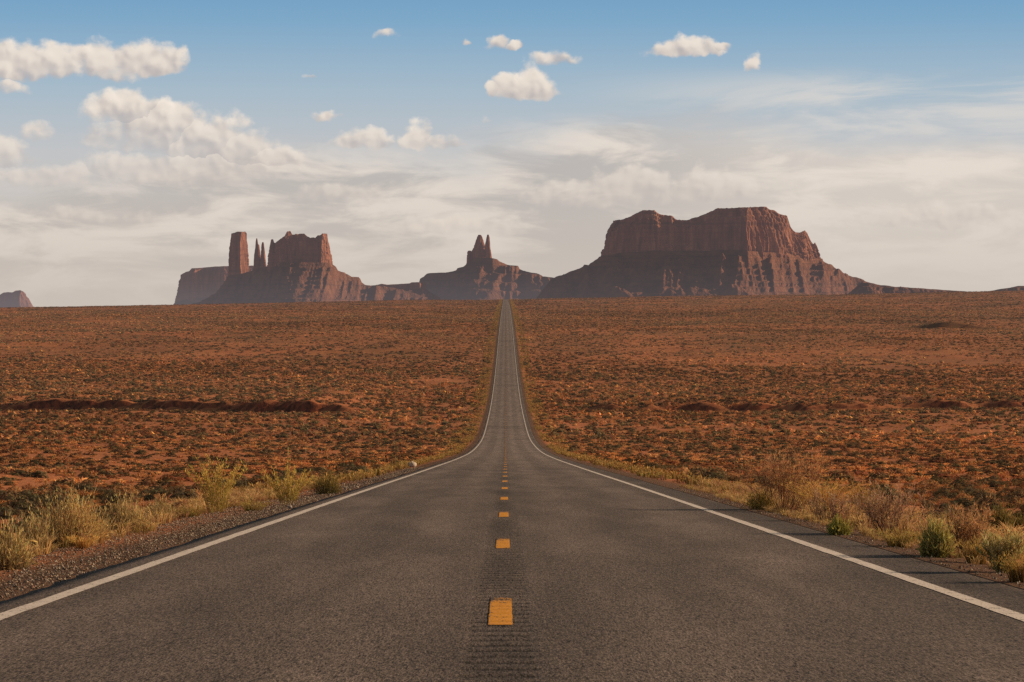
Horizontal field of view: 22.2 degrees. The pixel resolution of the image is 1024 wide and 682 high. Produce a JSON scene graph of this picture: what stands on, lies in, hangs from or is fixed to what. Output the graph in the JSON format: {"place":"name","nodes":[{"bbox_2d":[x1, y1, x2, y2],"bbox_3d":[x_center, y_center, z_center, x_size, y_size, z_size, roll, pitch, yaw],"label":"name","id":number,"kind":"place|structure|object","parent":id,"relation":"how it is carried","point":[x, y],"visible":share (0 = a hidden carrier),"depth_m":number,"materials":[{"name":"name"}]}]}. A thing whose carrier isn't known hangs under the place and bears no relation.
{"place":"outdoors","nodes":[
{"label":"outdoors","id":0,"kind":"place"},
{"bbox_2d":[0,299,1023,681],"bbox_3d":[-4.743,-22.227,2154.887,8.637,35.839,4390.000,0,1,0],"label":"road","id":1,"kind":"structure","parent":0,"point":[506,549],"depth_m":20.33,"materials":[{"name":"grey asphalt"}]},
{"bbox_2d":[0,291,1023,600],"bbox_3d":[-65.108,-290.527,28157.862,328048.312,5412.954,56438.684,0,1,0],"label":"ground","id":2,"kind":"structure","parent":0,"point":[312,405],"depth_m":1025.31,"materials":[{"name":"red soil"}]},
{"bbox_2d":[0,506,19,519],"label":"desert shrub","id":3,"kind":"object","parent":2,"relation":"on","point":[9,510],"visible":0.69,"depth_m":80.55,"materials":[{"name":"green plant"}]},
{"bbox_2d":[0,489,19,502],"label":"desert shrub","id":4,"kind":"object","parent":2,"relation":"on","point":[5,495],"visible":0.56,"depth_m":113.06,"materials":[{"name":"green plant"}]},
{"bbox_2d":[1,495,24,502],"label":"desert shrub","id":5,"kind":"object","parent":2,"relation":"on","point":[7,498],"visible":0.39,"depth_m":111.96,"materials":[{"name":"green plant"}]},
{"bbox_2d":[0,516,26,540],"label":"desert shrub","id":6,"kind":"object","parent":2,"relation":"on","point":[19,523],"visible":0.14,"depth_m":36.36,"materials":[{"name":"green plant"}]},
{"bbox_2d":[4,485,22,491],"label":"desert shrub","id":7,"kind":"object","parent":2,"relation":"on","point":[12,488],"visible":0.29,"depth_m":126.99,"materials":[{"name":"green plant"}]},
{"bbox_2d":[0,290,32,306],"bbox_3d":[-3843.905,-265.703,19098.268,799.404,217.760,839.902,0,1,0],"label":"butte","id":8,"kind":"object","parent":2,"relation":"on","point":[18,298],"visible":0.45,"depth_m":18997.38,"materials":[{"name":"red stone"}]},
{"bbox_2d":[0,510,39,570],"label":"dry bush","id":9,"kind":"object","parent":2,"relation":"on","point":[12,552],"visible":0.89,"depth_m":26.54,"materials":[{"name":"beige plant"}]},
{"bbox_2d":[12,508,29,517],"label":"desert shrub","id":10,"kind":"object","parent":2,"relation":"on","point":[20,510],"visible":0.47,"depth_m":81.55,"materials":[{"name":"green plant"}]},
{"bbox_2d":[7,495,36,508],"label":"desert shrub","id":11,"kind":"object","parent":2,"relation":"on","point":[13,504],"visible":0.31,"depth_m":96.84,"materials":[{"name":"green plant"}]},
{"bbox_2d":[14,489,33,494],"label":"desert shrub","id":12,"kind":"object","parent":2,"relation":"on","point":[24,491],"visible":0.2,"depth_m":120.29,"materials":[{"name":"green plant"}]},
{"bbox_2d":[15,499,40,513],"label":"desert shrub","id":13,"kind":"object","parent":2,"relation":"on","point":[27,505],"visible":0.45,"depth_m":92.59,"materials":[{"name":"green plant"}]},
{"bbox_2d":[15,502,58,552],"bbox_3d":[-5.707,2.243,31.143,0.605,0.673,0.630,0,1,0],"label":"dry bush","id":14,"kind":"object","parent":2,"relation":"on","point":[31,528],"visible":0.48,"depth_m":31.13,"materials":[{"name":"beige plant"}]},
{"bbox_2d":[18,508,60,531],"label":"desert shrub","id":15,"kind":"object","parent":2,"relation":"on","point":[37,512],"visible":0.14,"depth_m":45.19,"materials":[{"name":"green plant"}]},
{"bbox_2d":[28,494,52,506],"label":"desert shrub","id":16,"kind":"object","parent":2,"relation":"on","point":[43,498],"visible":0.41,"depth_m":102.33,"materials":[{"name":"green plant"}]},
{"bbox_2d":[38,499,56,506],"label":"desert shrub","id":17,"kind":"object","parent":2,"relation":"on","point":[44,501],"visible":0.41,"depth_m":100.74,"materials":[{"name":"green plant"}]},
{"bbox_2d":[44,490,61,498],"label":"desert shrub","id":18,"kind":"object","parent":2,"relation":"on","point":[51,493],"visible":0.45,"depth_m":119.96,"materials":[{"name":"green plant"}]},
{"bbox_2d":[36,506,96,519],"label":"desert shrub","id":19,"kind":"object","parent":2,"relation":"on","point":[63,511],"visible":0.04,"depth_m":46.05,"materials":[{"name":"green plant"}]},
{"bbox_2d":[21,478,117,547],"bbox_3d":[-5.603,2.162,33.387,1.221,0.998,1.138,1,1,43],"label":"dry bush","id":20,"kind":"object","parent":2,"relation":"on","point":[69,526],"visible":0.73,"depth_m":33.28,"materials":[{"name":"beige plant"}]},
{"bbox_2d":[57,498,83,508],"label":"desert shrub","id":21,"kind":"object","parent":2,"relation":"on","point":[80,504],"visible":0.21,"depth_m":85.06,"materials":[{"name":"green plant"}]},
{"bbox_2d":[61,532,98,548],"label":"grass tuft","id":22,"kind":"object","parent":2,"relation":"on","point":[85,543],"visible":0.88,"depth_m":31.77,"materials":[{"name":"yellow plant"}]},
{"bbox_2d":[74,479,94,488],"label":"desert shrub","id":23,"kind":"object","parent":2,"relation":"on","point":[83,482],"visible":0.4,"depth_m":141.78,"materials":[{"name":"green plant"}]},
{"bbox_2d":[76,484,96,492],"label":"desert shrub","id":24,"kind":"object","parent":2,"relation":"on","point":[85,486],"visible":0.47,"depth_m":136.75,"materials":[{"name":"green plant"}]},
{"bbox_2d":[77,508,111,527],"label":"desert shrub","id":25,"kind":"object","parent":2,"relation":"on","point":[98,510],"visible":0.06,"depth_m":42.59,"materials":[{"name":"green plant"}]},
{"bbox_2d":[96,503,121,512],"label":"desert shrub","id":26,"kind":"object","parent":2,"relation":"on","point":[103,506],"visible":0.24,"depth_m":60.61,"materials":[{"name":"green plant"}]},
{"bbox_2d":[101,492,124,503],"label":"desert shrub","id":27,"kind":"object","parent":2,"relation":"on","point":[109,497],"visible":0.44,"depth_m":99.42,"materials":[{"name":"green plant"}]},
{"bbox_2d":[92,490,150,533],"bbox_3d":[-5.699,2.491,38.296,0.906,0.704,0.842,0,1,21],"label":"dry bush","id":28,"kind":"object","parent":2,"relation":"on","point":[124,514],"visible":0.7,"depth_m":38.20,"materials":[{"name":"beige plant"}]},
{"bbox_2d":[113,485,130,489],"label":"desert shrub","id":29,"kind":"object","parent":2,"relation":"on","point":[117,487],"visible":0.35,"depth_m":138.07,"materials":[{"name":"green plant"}]},
{"bbox_2d":[111,491,136,503],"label":"desert shrub","id":30,"kind":"object","parent":2,"relation":"on","point":[129,496],"visible":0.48,"depth_m":95.01,"materials":[{"name":"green plant"}]},
{"bbox_2d":[138,500,154,509],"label":"grass tuft","id":31,"kind":"object","parent":2,"relation":"on","point":[145,503],"visible":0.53,"depth_m":60.70,"materials":[{"name":"beige plant"}]},
{"bbox_2d":[143,488,166,500],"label":"desert shrub","id":32,"kind":"object","parent":2,"relation":"on","point":[152,496],"visible":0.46,"depth_m":85.17,"materials":[{"name":"green plant"}]},
{"bbox_2d":[144,492,181,519],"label":"bush","id":33,"kind":"object","parent":2,"relation":"on","point":[157,504],"visible":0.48,"depth_m":45.25,"materials":[{"name":"beige plant"}]},
{"bbox_2d":[155,494,171,504],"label":"grass tuft","id":34,"kind":"object","parent":2,"relation":"on","point":[163,499],"visible":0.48,"depth_m":66.51,"materials":[{"name":"beige plant"}]},
{"bbox_2d":[156,501,187,514],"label":"desert shrub","id":35,"kind":"object","parent":2,"relation":"on","point":[177,504],"visible":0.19,"depth_m":51.91,"materials":[{"name":"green plant"}]},
{"bbox_2d":[160,486,190,497],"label":"desert shrub","id":36,"kind":"object","parent":2,"relation":"on","point":[170,491],"visible":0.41,"depth_m":80.56,"materials":[{"name":"green plant"}]},
{"bbox_2d":[169,489,197,500],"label":"desert shrub","id":37,"kind":"object","parent":2,"relation":"on","point":[180,493],"visible":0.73,"depth_m":71.42,"materials":[{"name":"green plant"}]},
{"bbox_2d":[181,485,199,493],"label":"desert shrub","id":38,"kind":"object","parent":2,"relation":"on","point":[190,487],"visible":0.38,"depth_m":95.42,"materials":[{"name":"green plant"}]},
{"bbox_2d":[173,505,210,517],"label":"grass tuft","id":39,"kind":"object","parent":2,"relation":"on","point":[191,511],"visible":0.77,"depth_m":46.62,"materials":[{"name":"yellow plant"}]},
{"bbox_2d":[173,266,252,304],"bbox_3d":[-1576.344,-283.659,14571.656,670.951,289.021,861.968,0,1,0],"label":"mesa","id":40,"kind":"structure","parent":2,"relation":"on","point":[196,285],"depth_m":14459.55,"materials":[{"name":"red stone"}]},
{"bbox_2d":[185,452,247,512],"bbox_3d":[-5.555,2.646,48.876,1.164,1.166,1.103,0,1,0],"label":"tall bush","id":41,"kind":"object","parent":2,"relation":"on","point":[207,500],"visible":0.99,"depth_m":48.80,"materials":[{"name":"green plant"}]},
{"bbox_2d":[231,479,249,487],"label":"desert shrub","id":42,"kind":"object","parent":2,"relation":"on","point":[239,482],"visible":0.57,"depth_m":89.81,"materials":[{"name":"green plant"}]},
{"bbox_2d":[231,499,273,510],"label":"grass tuft","id":43,"kind":"object","parent":2,"relation":"on","point":[248,505],"visible":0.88,"depth_m":48.80,"materials":[{"name":"yellow plant"}]},
{"bbox_2d":[266,474,285,480],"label":"desert shrub","id":44,"kind":"object","parent":2,"relation":"on","point":[282,478],"visible":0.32,"depth_m":107.45,"materials":[{"name":"green plant"}]},
{"bbox_2d":[261,445,314,504],"bbox_3d":[-4.616,2.721,53.111,1.092,1.252,1.082,0,1,-32],"label":"tall bush","id":45,"kind":"object","parent":2,"relation":"on","point":[283,494],"visible":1,"depth_m":53.12,"materials":[{"name":"yellow plant"}]},
{"bbox_2d":[281,471,302,479],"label":"desert shrub","id":46,"kind":"object","parent":2,"relation":"on","point":[291,474],"visible":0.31,"depth_m":109.70,"materials":[{"name":"green plant"}]},
{"bbox_2d":[193,231,427,303],"bbox_3d":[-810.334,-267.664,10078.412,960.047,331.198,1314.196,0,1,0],"label":"castle butte","id":47,"kind":"object","parent":2,"relation":"on","point":[300,268],"visible":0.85,"depth_m":9986.58,"materials":[{"name":"red stone"}]},
{"bbox_2d":[309,467,329,474],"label":"desert shrub","id":48,"kind":"object","parent":2,"relation":"on","point":[317,469],"visible":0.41,"depth_m":121.73,"materials":[{"name":"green plant"}]},
{"bbox_2d":[308,462,341,494],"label":"round bush","id":49,"kind":"object","parent":2,"relation":"on","point":[328,488],"visible":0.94,"depth_m":63.03,"materials":[{"name":"green plant"}]},
{"bbox_2d":[335,469,356,474],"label":"desert shrub","id":50,"kind":"object","parent":2,"relation":"on","point":[344,472],"visible":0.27,"depth_m":107.84,"materials":[{"name":"green plant"}]},
{"bbox_2d":[349,466,368,471],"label":"desert shrub","id":51,"kind":"object","parent":2,"relation":"on","point":[365,467],"visible":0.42,"depth_m":122.11,"materials":[{"name":"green plant"}]},
{"bbox_2d":[371,282,440,299],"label":"mesa","id":52,"kind":"structure","parent":2,"relation":"on","point":[418,288],"depth_m":10572.72,"materials":[{"name":"red stone"}]},
{"bbox_2d":[419,235,552,299],"bbox_3d":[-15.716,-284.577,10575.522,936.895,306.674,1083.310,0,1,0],"label":"pinnacle butte","id":53,"kind":"object","parent":2,"relation":"on","point":[482,274],"visible":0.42,"depth_m":10663.70,"materials":[{"name":"red stone"}]},
{"bbox_2d":[0,290,1023,523],"bbox_3d":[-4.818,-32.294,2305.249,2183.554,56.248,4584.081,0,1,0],"label":"desert scrub","id":54,"kind":"object","parent":2,"relation":"on","point":[904,473],"visible":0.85,"depth_m":670.13,"materials":[{"name":"brown plant"}]},
{"bbox_2d":[0,467,1023,599],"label":"shoulder gravel","id":55,"kind":"structure","parent":2,"relation":"on","point":[179,523],"depth_m":34.40,"materials":[{"name":"brown gravel"}]},
{"bbox_2d":[3,299,1023,571],"bbox_3d":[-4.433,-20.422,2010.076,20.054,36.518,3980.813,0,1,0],"label":"verge grass","id":56,"kind":"structure","parent":2,"relation":"on","point":[259,493],"depth_m":61.87,"materials":[{"name":"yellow plant"}]},
{"bbox_2d":[667,466,689,473],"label":"desert shrub","id":57,"kind":"object","parent":2,"relation":"on","point":[680,470],"visible":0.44,"depth_m":113.89,"materials":[{"name":"beige plant"}]},
{"bbox_2d":[690,467,706,472],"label":"desert shrub","id":58,"kind":"object","parent":2,"relation":"on","point":[701,469],"visible":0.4,"depth_m":119.12,"materials":[{"name":"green plant"}]},
{"bbox_2d":[701,465,728,479],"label":"desert shrub","id":59,"kind":"object","parent":2,"relation":"on","point":[711,472],"visible":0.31,"depth_m":103.55,"materials":[{"name":"green plant"}]},
{"bbox_2d":[704,472,726,480],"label":"desert shrub","id":60,"kind":"object","parent":2,"relation":"on","point":[721,475],"visible":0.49,"depth_m":97.61,"materials":[{"name":"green plant"}]},
{"bbox_2d":[536,207,900,298],"bbox_3d":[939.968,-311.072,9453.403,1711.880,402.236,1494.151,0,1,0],"label":"great mesa","id":61,"kind":"structure","parent":2,"relation":"on","point":[743,251],"depth_m":9261.94,"materials":[{"name":"red stone"}]},
{"bbox_2d":[741,484,775,509],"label":"bush","id":62,"kind":"object","parent":2,"relation":"on","point":[756,503],"visible":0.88,"depth_m":48.06,"materials":[{"name":"green plant"}]},
{"bbox_2d":[717,438,836,511],"bbox_3d":[4.990,2.465,47.925,2.329,1.387,1.728,0,1,-16],"label":"twiggy bush","id":63,"kind":"object","parent":2,"relation":"on","point":[776,479],"visible":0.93,"depth_m":47.93,"materials":[{"name":"brown plant"}]},
{"bbox_2d":[792,476,825,492],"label":"desert shrub","id":64,"kind":"object","parent":2,"relation":"on","point":[811,485],"visible":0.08,"depth_m":72.28,"materials":[{"name":"brown plant"}]},
{"bbox_2d":[773,472,873,511],"bbox_3d":[5.570,2.751,46.813,1.942,0.758,1.803,0,1,0],"label":"feathery bush","id":65,"kind":"object","parent":2,"relation":"on","point":[811,494],"visible":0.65,"depth_m":46.78,"materials":[{"name":"brown plant"}]},
{"bbox_2d":[805,482,872,520],"bbox_3d":[5.261,2.573,41.541,1.269,0.680,1.120,0,1,0],"label":"twiggy bush","id":66,"kind":"object","parent":2,"relation":"on","point":[832,506],"visible":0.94,"depth_m":41.43,"materials":[{"name":"brown plant"}]},
{"bbox_2d":[826,513,853,534],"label":"bush","id":67,"kind":"object","parent":2,"relation":"on","point":[839,527],"visible":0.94,"depth_m":34.85,"materials":[{"name":"green plant"}]},
{"bbox_2d":[848,482,869,496],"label":"desert shrub","id":68,"kind":"object","parent":2,"relation":"on","point":[857,484],"visible":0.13,"depth_m":72.72,"materials":[{"name":"brown plant"}]},
{"bbox_2d":[842,476,886,516],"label":"dry bush","id":69,"kind":"object","parent":2,"relation":"on","point":[863,494],"visible":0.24,"depth_m":43.95,"materials":[{"name":"brown plant"}]},
{"bbox_2d":[861,483,906,504],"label":"desert shrub","id":70,"kind":"object","parent":2,"relation":"on","point":[887,489],"visible":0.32,"depth_m":70.14,"materials":[{"name":"brown plant"}]},
{"bbox_2d":[846,480,933,536],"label":"dry weeds","id":71,"kind":"object","parent":2,"relation":"on","point":[881,512],"visible":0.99,"depth_m":35.50,"materials":[{"name":"brown plant"}]},
{"bbox_2d":[871,528,923,546],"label":"grass tuft","id":72,"kind":"object","parent":2,"relation":"on","point":[895,539],"visible":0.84,"depth_m":31.11,"materials":[{"name":"brown plant"}]},
{"bbox_2d":[913,487,932,496],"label":"desert shrub","id":73,"kind":"object","parent":2,"relation":"on","point":[923,491],"visible":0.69,"depth_m":122.97,"materials":[{"name":"brown plant"}]},
{"bbox_2d":[918,477,938,485],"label":"desert shrub","id":74,"kind":"object","parent":2,"relation":"on","point":[928,481],"visible":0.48,"depth_m":145.10,"materials":[{"name":"brown plant"}]},
{"bbox_2d":[911,508,953,520],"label":"desert shrub","id":75,"kind":"object","parent":2,"relation":"on","point":[940,510],"visible":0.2,"depth_m":44.31,"materials":[{"name":"brown plant"}]},
{"bbox_2d":[914,511,956,557],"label":"green bush","id":76,"kind":"object","parent":2,"relation":"on","point":[935,541],"visible":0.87,"depth_m":28.23,"materials":[{"name":"green plant"}]},
{"bbox_2d":[920,503,954,513],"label":"desert shrub","id":77,"kind":"object","parent":2,"relation":"on","point":[944,506],"visible":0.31,"depth_m":53.38,"materials":[{"name":"brown plant"}]},
{"bbox_2d":[932,488,948,496],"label":"desert shrub","id":78,"kind":"object","parent":2,"relation":"on","point":[937,493],"visible":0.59,"depth_m":122.12,"materials":[{"name":"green plant"}]},
{"bbox_2d":[934,486,956,492],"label":"desert shrub","id":79,"kind":"object","parent":2,"relation":"on","point":[941,488],"visible":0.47,"depth_m":128.07,"materials":[{"name":"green plant"}]},
{"bbox_2d":[926,500,967,512],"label":"desert shrub","id":80,"kind":"object","parent":2,"relation":"on","point":[952,506],"visible":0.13,"depth_m":56.90,"materials":[{"name":"brown plant"}]},
{"bbox_2d":[941,491,957,498],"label":"desert shrub","id":81,"kind":"object","parent":2,"relation":"on","point":[946,496],"visible":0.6,"depth_m":112.50,"materials":[{"name":"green plant"}]},
{"bbox_2d":[949,476,966,485],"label":"desert shrub","id":82,"kind":"object","parent":2,"relation":"on","point":[954,482],"visible":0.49,"depth_m":144.79,"materials":[{"name":"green plant"}]},
{"bbox_2d":[943,509,976,520],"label":"desert shrub","id":83,"kind":"object","parent":2,"relation":"on","point":[961,513],"visible":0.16,"depth_m":52.36,"materials":[{"name":"brown plant"}]},
{"bbox_2d":[950,497,973,507],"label":"desert shrub","id":84,"kind":"object","parent":2,"relation":"on","point":[963,502],"visible":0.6,"depth_m":101.00,"materials":[{"name":"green plant"}]},
{"bbox_2d":[952,490,973,499],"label":"desert shrub","id":85,"kind":"object","parent":2,"relation":"on","point":[961,495],"visible":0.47,"depth_m":110.45,"materials":[{"name":"brown plant"}]},
{"bbox_2d":[955,480,973,487],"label":"desert shrub","id":86,"kind":"object","parent":2,"relation":"on","point":[967,485],"visible":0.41,"depth_m":135.21,"materials":[{"name":"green plant"}]},
{"bbox_2d":[940,492,996,557],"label":"dry weeds","id":87,"kind":"object","parent":2,"relation":"on","point":[968,530],"visible":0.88,"depth_m":28.79,"materials":[{"name":"brown plant"}]},
{"bbox_2d":[958,487,978,496],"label":"desert shrub","id":88,"kind":"object","parent":2,"relation":"on","point":[971,489],"visible":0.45,"depth_m":116.74,"materials":[{"name":"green plant"}]},
{"bbox_2d":[951,534,987,563],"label":"grass tuft","id":89,"kind":"object","parent":2,"relation":"on","point":[970,550],"visible":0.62,"depth_m":27.19,"materials":[{"name":"brown plant"}]},
{"bbox_2d":[972,489,996,498],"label":"desert shrub","id":90,"kind":"object","parent":2,"relation":"on","point":[982,492],"visible":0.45,"depth_m":115.18,"materials":[{"name":"brown plant"}]},
{"bbox_2d":[976,492,994,501],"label":"desert shrub","id":91,"kind":"object","parent":2,"relation":"on","point":[986,494],"visible":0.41,"depth_m":109.47,"materials":[{"name":"brown plant"}]},
{"bbox_2d":[975,496,1002,506],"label":"desert shrub","id":92,"kind":"object","parent":2,"relation":"on","point":[986,502],"visible":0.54,"depth_m":100.56,"materials":[{"name":"brown plant"}]},
{"bbox_2d":[982,479,999,486],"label":"desert shrub","id":93,"kind":"object","parent":2,"relation":"on","point":[992,483],"visible":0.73,"depth_m":140.65,"materials":[{"name":"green plant"}]},
{"bbox_2d":[980,502,1001,511],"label":"desert shrub","id":94,"kind":"object","parent":2,"relation":"on","point":[993,505],"visible":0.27,"depth_m":94.41,"materials":[{"name":"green plant"}]},
{"bbox_2d":[975,527,1023,572],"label":"bush","id":95,"kind":"object","parent":2,"relation":"on","point":[995,548],"visible":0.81,"depth_m":24.98,"materials":[{"name":"beige plant"}]},
{"bbox_2d":[992,490,1007,497],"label":"desert shrub","id":96,"kind":"object","parent":2,"relation":"on","point":[1000,492],"visible":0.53,"depth_m":116.91,"materials":[{"name":"brown plant"}]},
{"bbox_2d":[985,495,1015,529],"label":"round bush","id":97,"kind":"object","parent":2,"relation":"on","point":[1002,517],"visible":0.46,"depth_m":43.44,"materials":[{"name":"green plant"}]},
{"bbox_2d":[991,550,1023,582],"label":"grass tuft","id":98,"kind":"object","parent":2,"relation":"on","point":[1015,570],"visible":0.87,"depth_m":23.17,"materials":[{"name":"beige plant"}]},
{"bbox_2d":[995,495,1021,506],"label":"desert shrub","id":99,"kind":"object","parent":2,"relation":"on","point":[1009,500],"visible":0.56,"depth_m":103.48,"materials":[{"name":"brown plant"}]},
{"bbox_2d":[1005,491,1023,498],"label":"desert shrub","id":100,"kind":"object","parent":2,"relation":"on","point":[1017,492],"visible":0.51,"depth_m":112.41,"materials":[{"name":"brown plant"}]},
{"bbox_2d":[1008,505,1023,529],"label":"round bush","id":101,"kind":"object","parent":2,"relation":"on","point":[1018,521],"visible":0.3,"depth_m":40.91,"materials":[{"name":"green plant"}]},
{"bbox_2d":[0,0,1023,306],"label":"sky","id":102,"kind":"structure","parent":0,"point":[137,136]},
{"bbox_2d":[848,283,966,293],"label":"ridge","id":103,"kind":"structure","parent":0,"point":[867,288],"depth_m":8567.88,"materials":[{"name":"brown stone"}]},
{"bbox_2d":[993,286,1023,290],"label":"ridge","id":104,"kind":"structure","parent":0,"point":[1018,288],"depth_m":8982.54,"materials":[{"name":"brown stone"}]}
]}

